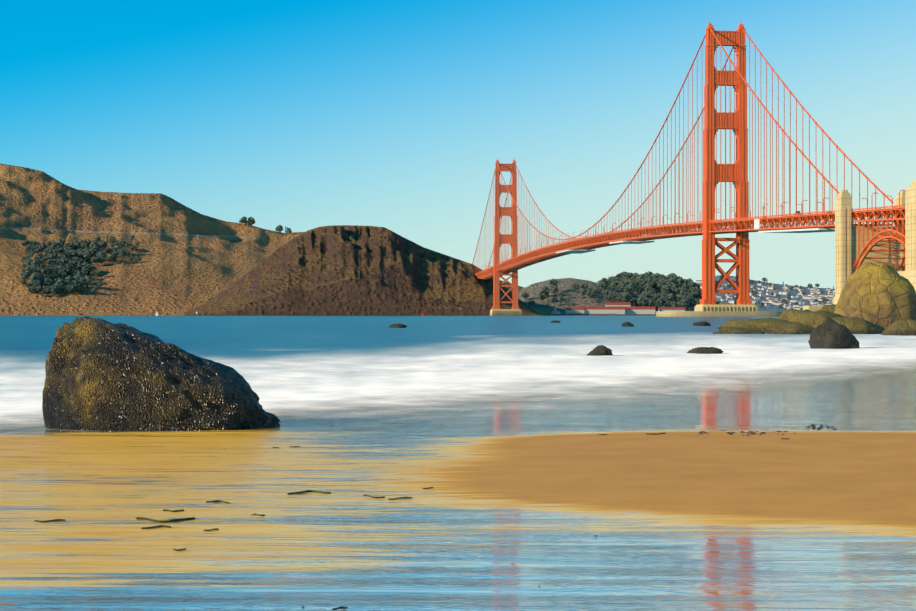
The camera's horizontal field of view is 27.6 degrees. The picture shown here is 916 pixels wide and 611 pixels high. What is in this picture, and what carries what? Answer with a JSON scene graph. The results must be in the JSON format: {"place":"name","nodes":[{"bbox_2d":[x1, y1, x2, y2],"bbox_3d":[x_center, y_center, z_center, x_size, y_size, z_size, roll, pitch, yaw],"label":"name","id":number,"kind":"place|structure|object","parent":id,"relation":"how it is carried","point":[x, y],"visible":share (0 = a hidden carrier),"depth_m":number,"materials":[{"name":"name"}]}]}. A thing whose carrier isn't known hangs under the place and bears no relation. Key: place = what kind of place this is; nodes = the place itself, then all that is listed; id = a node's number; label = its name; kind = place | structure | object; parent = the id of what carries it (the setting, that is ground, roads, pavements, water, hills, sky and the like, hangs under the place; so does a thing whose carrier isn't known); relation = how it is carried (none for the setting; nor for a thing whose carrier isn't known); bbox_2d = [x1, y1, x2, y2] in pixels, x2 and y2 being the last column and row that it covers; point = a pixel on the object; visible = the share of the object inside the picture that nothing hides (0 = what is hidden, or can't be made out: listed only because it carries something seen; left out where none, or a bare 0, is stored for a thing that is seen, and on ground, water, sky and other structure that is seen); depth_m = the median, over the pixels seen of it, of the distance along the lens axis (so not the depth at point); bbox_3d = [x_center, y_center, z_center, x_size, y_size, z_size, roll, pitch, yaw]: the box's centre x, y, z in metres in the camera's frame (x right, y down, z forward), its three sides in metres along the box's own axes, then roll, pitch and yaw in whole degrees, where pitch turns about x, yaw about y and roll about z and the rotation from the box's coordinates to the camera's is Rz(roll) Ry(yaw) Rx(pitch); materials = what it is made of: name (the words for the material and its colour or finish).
{"place":"outdoors","nodes":[
{"label":"outdoors","id":0,"kind":"place"},
{"bbox_2d":[0,163,550,315],"bbox_3d":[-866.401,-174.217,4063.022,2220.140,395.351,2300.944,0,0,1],"label":"hill","id":1,"kind":"structure","parent":0,"point":[190,258],"depth_m":3688.91,"materials":[{"name":"brown soil"}]},
{"bbox_2d":[20,279,26,286],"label":"headland tree","id":2,"kind":"object","parent":1,"relation":"on","point":[22,281],"visible":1,"depth_m":3144.61,"materials":[{"name":"green plant"}]},
{"bbox_2d":[24,258,32,264],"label":"headland tree","id":3,"kind":"object","parent":1,"relation":"on","point":[29,261],"visible":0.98,"depth_m":3265.95,"materials":[{"name":"green plant"}]},
{"bbox_2d":[25,266,34,272],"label":"headland tree","id":4,"kind":"object","parent":1,"relation":"on","point":[31,268],"visible":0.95,"depth_m":3201.79,"materials":[{"name":"green plant"}]},
{"bbox_2d":[30,274,39,281],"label":"headland tree","id":5,"kind":"object","parent":1,"relation":"on","point":[32,277],"visible":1,"depth_m":3142.53,"materials":[{"name":"green plant"}]},
{"bbox_2d":[31,260,40,266],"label":"headland tree","id":6,"kind":"object","parent":1,"relation":"on","point":[34,262],"visible":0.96,"depth_m":3253.85,"materials":[{"name":"green plant"}]},
{"bbox_2d":[35,286,41,293],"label":"headland tree","id":7,"kind":"object","parent":1,"relation":"on","point":[38,288],"visible":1,"depth_m":3129.49,"materials":[{"name":"green plant"}]},
{"bbox_2d":[38,243,46,252],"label":"headland tree","id":8,"kind":"object","parent":1,"relation":"on","point":[42,246],"visible":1,"depth_m":3404.97,"materials":[{"name":"green plant"}]},
{"bbox_2d":[41,268,48,274],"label":"headland tree","id":9,"kind":"object","parent":1,"relation":"on","point":[44,270],"visible":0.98,"depth_m":3225.89,"materials":[{"name":"green plant"}]},
{"bbox_2d":[43,286,49,291],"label":"headland tree","id":10,"kind":"object","parent":1,"relation":"on","point":[46,289],"visible":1,"depth_m":3131.77,"materials":[{"name":"green plant"}]},
{"bbox_2d":[44,278,52,285],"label":"headland tree","id":11,"kind":"object","parent":1,"relation":"on","point":[46,280],"visible":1,"depth_m":3145.94,"materials":[{"name":"green plant"}]},
{"bbox_2d":[44,248,52,253],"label":"headland tree","id":12,"kind":"object","parent":1,"relation":"on","point":[48,250],"visible":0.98,"depth_m":3386.21,"materials":[{"name":"green plant"}]},
{"bbox_2d":[48,285,57,291],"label":"headland tree","id":13,"kind":"object","parent":1,"relation":"on","point":[52,287],"visible":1,"depth_m":3127.45,"materials":[{"name":"green plant"}]},
{"bbox_2d":[52,249,58,255],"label":"headland tree","id":14,"kind":"object","parent":1,"relation":"on","point":[55,251],"visible":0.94,"depth_m":3383.62,"materials":[{"name":"green plant"}]},
{"bbox_2d":[52,259,59,264],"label":"headland tree","id":15,"kind":"object","parent":1,"relation":"on","point":[55,261],"visible":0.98,"depth_m":3301.78,"materials":[{"name":"green plant"}]},
{"bbox_2d":[55,279,65,285],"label":"headland tree","id":16,"kind":"object","parent":1,"relation":"on","point":[61,281],"visible":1,"depth_m":3142.34,"materials":[{"name":"green plant"}]},
{"bbox_2d":[57,238,64,244],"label":"headland tree","id":17,"kind":"object","parent":1,"relation":"on","point":[60,240],"visible":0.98,"depth_m":3461.83,"materials":[{"name":"green plant"}]},
{"bbox_2d":[64,264,71,269],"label":"headland tree","id":18,"kind":"object","parent":1,"relation":"on","point":[68,266],"visible":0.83,"depth_m":3304.45,"materials":[{"name":"green plant"}]},
{"bbox_2d":[66,284,73,291],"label":"headland tree","id":19,"kind":"object","parent":1,"relation":"on","point":[70,287],"visible":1,"depth_m":3135.99,"materials":[{"name":"green plant"}]},
{"bbox_2d":[65,275,75,282],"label":"headland tree","id":20,"kind":"object","parent":1,"relation":"on","point":[69,277],"visible":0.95,"depth_m":3169.02,"materials":[{"name":"green plant"}]},
{"bbox_2d":[67,250,76,257],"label":"headland tree","id":21,"kind":"object","parent":1,"relation":"on","point":[72,253],"visible":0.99,"depth_m":3406.66,"materials":[{"name":"green plant"}]},
{"bbox_2d":[77,270,86,276],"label":"headland tree","id":22,"kind":"object","parent":1,"relation":"on","point":[82,273],"visible":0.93,"depth_m":3272.47,"materials":[{"name":"green plant"}]},
{"bbox_2d":[80,252,90,259],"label":"headland tree","id":23,"kind":"object","parent":1,"relation":"on","point":[85,256],"visible":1,"depth_m":3413.58,"materials":[{"name":"green plant"}]},
{"bbox_2d":[83,239,90,246],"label":"headland tree","id":24,"kind":"object","parent":1,"relation":"on","point":[86,243],"visible":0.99,"depth_m":3490.83,"materials":[{"name":"green plant"}]},
{"bbox_2d":[83,265,90,272],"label":"headland tree","id":25,"kind":"object","parent":1,"relation":"on","point":[86,268],"visible":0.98,"depth_m":3313.54,"materials":[{"name":"green plant"}]},
{"bbox_2d":[89,240,98,249],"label":"headland tree","id":26,"kind":"object","parent":1,"relation":"on","point":[93,243],"visible":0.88,"depth_m":3477.68,"materials":[{"name":"green plant"}]},
{"bbox_2d":[89,246,99,253],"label":"headland tree","id":27,"kind":"object","parent":1,"relation":"on","point":[95,248],"visible":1,"depth_m":3446.26,"materials":[{"name":"green plant"}]},
{"bbox_2d":[93,269,101,275],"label":"headland tree","id":28,"kind":"object","parent":1,"relation":"on","point":[97,272],"visible":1,"depth_m":3290.14,"materials":[{"name":"green plant"}]},
{"bbox_2d":[94,280,102,289],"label":"headland tree","id":29,"kind":"object","parent":1,"relation":"on","point":[98,284],"visible":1,"depth_m":3172.27,"materials":[{"name":"green plant"}]},
{"bbox_2d":[97,255,104,265],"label":"headland tree","id":30,"kind":"object","parent":1,"relation":"on","point":[100,257],"visible":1,"depth_m":3391.82,"materials":[{"name":"green plant"}]},
{"bbox_2d":[97,251,105,256],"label":"headland tree","id":31,"kind":"object","parent":1,"relation":"on","point":[101,253],"visible":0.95,"depth_m":3425.07,"materials":[{"name":"green plant"}]},
{"bbox_2d":[108,235,116,242],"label":"headland tree","id":32,"kind":"object","parent":1,"relation":"on","point":[112,237],"visible":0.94,"depth_m":3556.88,"materials":[{"name":"green plant"}]},
{"bbox_2d":[109,251,118,262],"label":"headland tree","id":33,"kind":"object","parent":1,"relation":"on","point":[113,254],"visible":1,"depth_m":3416.31,"materials":[{"name":"green plant"}]},
{"bbox_2d":[115,241,123,250],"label":"headland tree","id":34,"kind":"object","parent":1,"relation":"on","point":[119,245],"visible":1,"depth_m":3494.09,"materials":[{"name":"green plant"}]},
{"bbox_2d":[247,217,254,223],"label":"tree","id":35,"kind":"object","parent":1,"relation":"on","point":[251,219],"visible":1,"depth_m":4259.26,"materials":[{"name":"green plant"}]},
{"bbox_2d":[184,225,538,315],"bbox_3d":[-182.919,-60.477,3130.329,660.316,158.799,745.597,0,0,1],"label":"hill","id":36,"kind":"structure","parent":0,"point":[344,270],"depth_m":2853.24,"materials":[{"name":"brown stone"}]},
{"bbox_2d":[0,363,915,610],"bbox_3d":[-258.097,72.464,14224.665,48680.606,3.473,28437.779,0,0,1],"label":"beach sand","id":37,"kind":"structure","parent":0,"point":[520,502],"depth_m":15.31,"materials":[{"name":"beige sand"}]},
{"bbox_2d":[42,316,280,430],"bbox_3d":[-4.141,1.068,26.387,3.378,1.831,2.342,0,0,1],"label":"boulder","id":38,"kind":"object","parent":37,"relation":"on","point":[102,375],"visible":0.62,"depth_m":25.66,"materials":[{"name":"black stone"}]},
{"bbox_2d":[34,433,788,609],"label":"seaweed","id":39,"kind":"object","parent":37,"relation":"on","point":[194,518],"visible":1,"depth_m":14.37,"materials":[{"name":"black plant"}]},
{"bbox_2d":[302,424,836,606],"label":"beach pebbles","id":40,"kind":"object","parent":37,"relation":"on","point":[812,425],"visible":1,"depth_m":24.80,"materials":[{"name":"grey"}]},
{"bbox_2d":[834,261,915,329],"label":"point rock","id":41,"kind":"object","parent":37,"relation":"on","point":[881,294],"visible":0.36,"depth_m":178.81,"materials":[{"name":"yellow stone"}]},
{"bbox_2d":[0,316,915,422],"bbox_3d":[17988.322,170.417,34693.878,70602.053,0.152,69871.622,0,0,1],"label":"ocean water","id":42,"kind":"structure","parent":0,"point":[307,362],"depth_m":78.28,"materials":[{"name":"white liquid"}]},
{"bbox_2d":[389,323,406,327],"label":"surf rock","id":43,"kind":"object","parent":42,"relation":"in","point":[400,325],"visible":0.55,"depth_m":239.48,"materials":[{"name":"grey stone"}]},
{"bbox_2d":[587,345,612,355],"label":"surf rock","id":44,"kind":"object","parent":42,"relation":"in","point":[601,350],"visible":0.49,"depth_m":76.47,"materials":[{"name":"stone"}]},
{"bbox_2d":[551,314,655,315],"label":"fort baker pier seawall","id":45,"kind":"object","parent":42,"relation":"in","point":[603,314],"visible":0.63,"depth_m":3262.90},
{"bbox_2d":[551,305,684,313],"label":"waterfront buildings","id":46,"kind":"structure","parent":42,"relation":"in","point":[618,311],"depth_m":3284.02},
{"bbox_2d":[565,302,684,309],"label":"fort baker roofs","id":47,"kind":"structure","parent":46,"relation":"attached to","point":[623,307],"depth_m":3300.94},
{"bbox_2d":[622,322,633,326],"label":"surf rock","id":48,"kind":"object","parent":42,"relation":"in","point":[626,324],"visible":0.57,"depth_m":264.03,"materials":[{"name":"stone"}]},
{"bbox_2d":[472,23,915,316],"bbox_3d":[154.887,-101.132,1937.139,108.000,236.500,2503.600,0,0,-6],"label":"suspension bridge","id":49,"kind":"structure","parent":42,"relation":"in","point":[858,245],"depth_m":1443.57,"materials":[{"name":"metal"}]},
{"bbox_2d":[693,321,710,325],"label":"surf rock","id":50,"kind":"object","parent":42,"relation":"in","point":[703,323],"visible":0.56,"depth_m":280.67,"materials":[{"name":"grey stone"}]},
{"bbox_2d":[687,347,723,353],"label":"surf rock","id":51,"kind":"object","parent":42,"relation":"in","point":[706,350],"visible":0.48,"depth_m":79.86,"materials":[{"name":"stone"}]},
{"bbox_2d":[712,327,764,333],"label":"point rock","id":52,"kind":"object","parent":42,"relation":"in","point":[731,330],"visible":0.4,"depth_m":154.20,"materials":[{"name":"green stone"}]},
{"bbox_2d":[718,318,810,332],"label":"point rock","id":53,"kind":"object","parent":42,"relation":"in","point":[765,325],"visible":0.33,"depth_m":166.75,"materials":[{"name":"green stone"}]},
{"bbox_2d":[767,324,814,333],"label":"point rock","id":54,"kind":"object","parent":42,"relation":"in","point":[791,329],"visible":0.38,"depth_m":153.34,"materials":[{"name":"green stone"}]},
{"bbox_2d":[776,309,845,326],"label":"point rock","id":55,"kind":"object","parent":42,"relation":"in","point":[808,317],"visible":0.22,"depth_m":169.54,"materials":[{"name":"stone"}]},
{"bbox_2d":[818,304,835,312],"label":"point rock","id":56,"kind":"object","parent":42,"relation":"in","point":[830,308],"visible":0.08,"depth_m":205.03,"materials":[{"name":"stone"}]},
{"bbox_2d":[808,317,859,348],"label":"surf rock","id":57,"kind":"object","parent":42,"relation":"in","point":[828,333],"visible":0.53,"depth_m":90.61,"materials":[{"name":"grey stone"}]},
{"bbox_2d":[813,317,884,333],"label":"point rock","id":58,"kind":"object","parent":42,"relation":"in","point":[854,325],"visible":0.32,"depth_m":156.33,"materials":[{"name":"green stone"}]},
{"bbox_2d":[881,319,915,335],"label":"point rock","id":59,"kind":"object","parent":42,"relation":"in","point":[907,327],"visible":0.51,"depth_m":147.76,"materials":[{"name":"green stone"}]},
{"bbox_2d":[0,0,915,288],"label":"sky","id":60,"kind":"structure","parent":0,"point":[398,116],"materials":[{"name":"blue"}]},
{"bbox_2d":[518,278,632,313],"bbox_3d":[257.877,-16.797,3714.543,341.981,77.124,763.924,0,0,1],"label":"hill","id":61,"kind":"structure","parent":0,"point":[563,284],"depth_m":3528.40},
{"bbox_2d":[521,292,528,297],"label":"tree","id":62,"kind":"object","parent":61,"relation":"on","point":[525,295],"visible":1,"depth_m":3504.34,"materials":[{"name":"green plant"}]},
{"bbox_2d":[537,288,549,303],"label":"tree","id":63,"kind":"object","parent":61,"relation":"on","point":[545,293],"visible":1,"depth_m":3447.87,"materials":[{"name":"green plant"}]},
{"bbox_2d":[547,279,559,286],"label":"tree","id":64,"kind":"object","parent":61,"relation":"on","point":[554,282],"visible":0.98,"depth_m":3535.39,"materials":[{"name":"green plant"}]},
{"bbox_2d":[550,296,557,303],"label":"tree","id":65,"kind":"object","parent":61,"relation":"on","point":[553,299],"visible":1,"depth_m":3421.06,"materials":[{"name":"green plant"}]},
{"bbox_2d":[551,287,558,296],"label":"tree","id":66,"kind":"object","parent":61,"relation":"on","point":[555,290],"visible":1,"depth_m":3506.39,"materials":[{"name":"green plant"}]},
{"bbox_2d":[571,283,579,290],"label":"tree","id":67,"kind":"object","parent":61,"relation":"on","point":[574,286],"visible":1,"depth_m":3532.74,"materials":[{"name":"green plant"}]},
{"bbox_2d":[579,289,586,297],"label":"tree","id":68,"kind":"object","parent":61,"relation":"on","point":[582,291],"visible":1,"depth_m":3498.86,"materials":[{"name":"green plant"}]},
{"bbox_2d":[580,283,587,288],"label":"tree","id":69,"kind":"object","parent":61,"relation":"on","point":[584,286],"visible":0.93,"depth_m":3543.74,"materials":[{"name":"green plant"}]},
{"bbox_2d":[589,290,597,300],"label":"tree","id":70,"kind":"object","parent":61,"relation":"on","point":[593,293],"visible":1,"depth_m":3483.94,"materials":[{"name":"green plant"}]},
{"bbox_2d":[599,277,609,289],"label":"tree","id":71,"kind":"object","parent":61,"relation":"on","point":[605,280],"visible":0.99,"depth_m":3579.40,"materials":[{"name":"green plant"}]},
{"bbox_2d":[604,295,611,301],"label":"tree","id":72,"kind":"object","parent":61,"relation":"on","point":[607,297],"visible":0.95,"depth_m":3453.89,"materials":[{"name":"green plant"}]},
{"bbox_2d":[610,292,617,298],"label":"tree","id":73,"kind":"object","parent":61,"relation":"on","point":[612,295],"visible":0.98,"depth_m":3502.75,"materials":[{"name":"green plant"}]},
{"bbox_2d":[615,293,622,301],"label":"tree","id":74,"kind":"object","parent":61,"relation":"on","point":[619,295],"visible":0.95,"depth_m":3475.90,"materials":[{"name":"green plant"}]},
{"bbox_2d":[637,295,648,305],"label":"tree","id":75,"kind":"object","parent":61,"relation":"on","point":[643,302],"visible":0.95,"depth_m":3468.63,"materials":[{"name":"green plant"}]},
{"bbox_2d":[618,283,697,313],"bbox_3d":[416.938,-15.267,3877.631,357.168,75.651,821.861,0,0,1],"label":"hill","id":76,"kind":"structure","parent":0,"point":[670,299],"depth_m":3614.26,"materials":[{"name":"green plant"}]},
{"bbox_2d":[611,280,617,286],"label":"tree","id":77,"kind":"object","parent":76,"relation":"on","point":[614,283],"visible":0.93,"depth_m":3748.79,"materials":[{"name":"green plant"}]},
{"bbox_2d":[623,273,630,278],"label":"tree","id":78,"kind":"object","parent":76,"relation":"on","point":[627,276],"visible":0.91,"depth_m":3836.89,"materials":[{"name":"green plant"}]},
{"bbox_2d":[628,283,636,290],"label":"tree","id":79,"kind":"object","parent":76,"relation":"on","point":[631,285],"visible":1,"depth_m":3688.39,"materials":[{"name":"green plant"}]},
{"bbox_2d":[661,286,669,291],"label":"tree","id":80,"kind":"object","parent":76,"relation":"on","point":[666,289],"visible":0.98,"depth_m":3651.55,"materials":[{"name":"green plant"}]},
{"bbox_2d":[677,295,685,300],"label":"tree","id":81,"kind":"object","parent":76,"relation":"on","point":[680,298],"visible":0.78,"depth_m":3562.87,"materials":[{"name":"green plant"}]},
{"bbox_2d":[680,299,689,306],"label":"tree","id":82,"kind":"object","parent":76,"relation":"on","point":[684,302],"visible":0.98,"depth_m":3515.78,"materials":[{"name":"green plant"}]},
{"bbox_2d":[688,281,695,287],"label":"tree","id":83,"kind":"object","parent":76,"relation":"on","point":[691,283],"visible":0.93,"depth_m":3778.09,"materials":[{"name":"green plant"}]},
{"bbox_2d":[698,275,834,310],"bbox_3d":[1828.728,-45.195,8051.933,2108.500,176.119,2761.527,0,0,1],"label":"hillside","id":84,"kind":"structure","parent":0,"point":[771,307],"depth_m":7562.17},
{"bbox_2d":[696,278,834,309],"bbox_3d":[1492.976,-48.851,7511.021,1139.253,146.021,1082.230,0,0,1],"label":"buildings","id":85,"kind":"structure","parent":84,"relation":"on","point":[791,305],"depth_m":7460.98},
{"bbox_2d":[696,277,834,307],"bbox_3d":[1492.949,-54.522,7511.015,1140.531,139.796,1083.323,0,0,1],"label":"tiburon house roofs","id":86,"kind":"structure","parent":85,"relation":"attached to","point":[775,300],"depth_m":7453.23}
]}

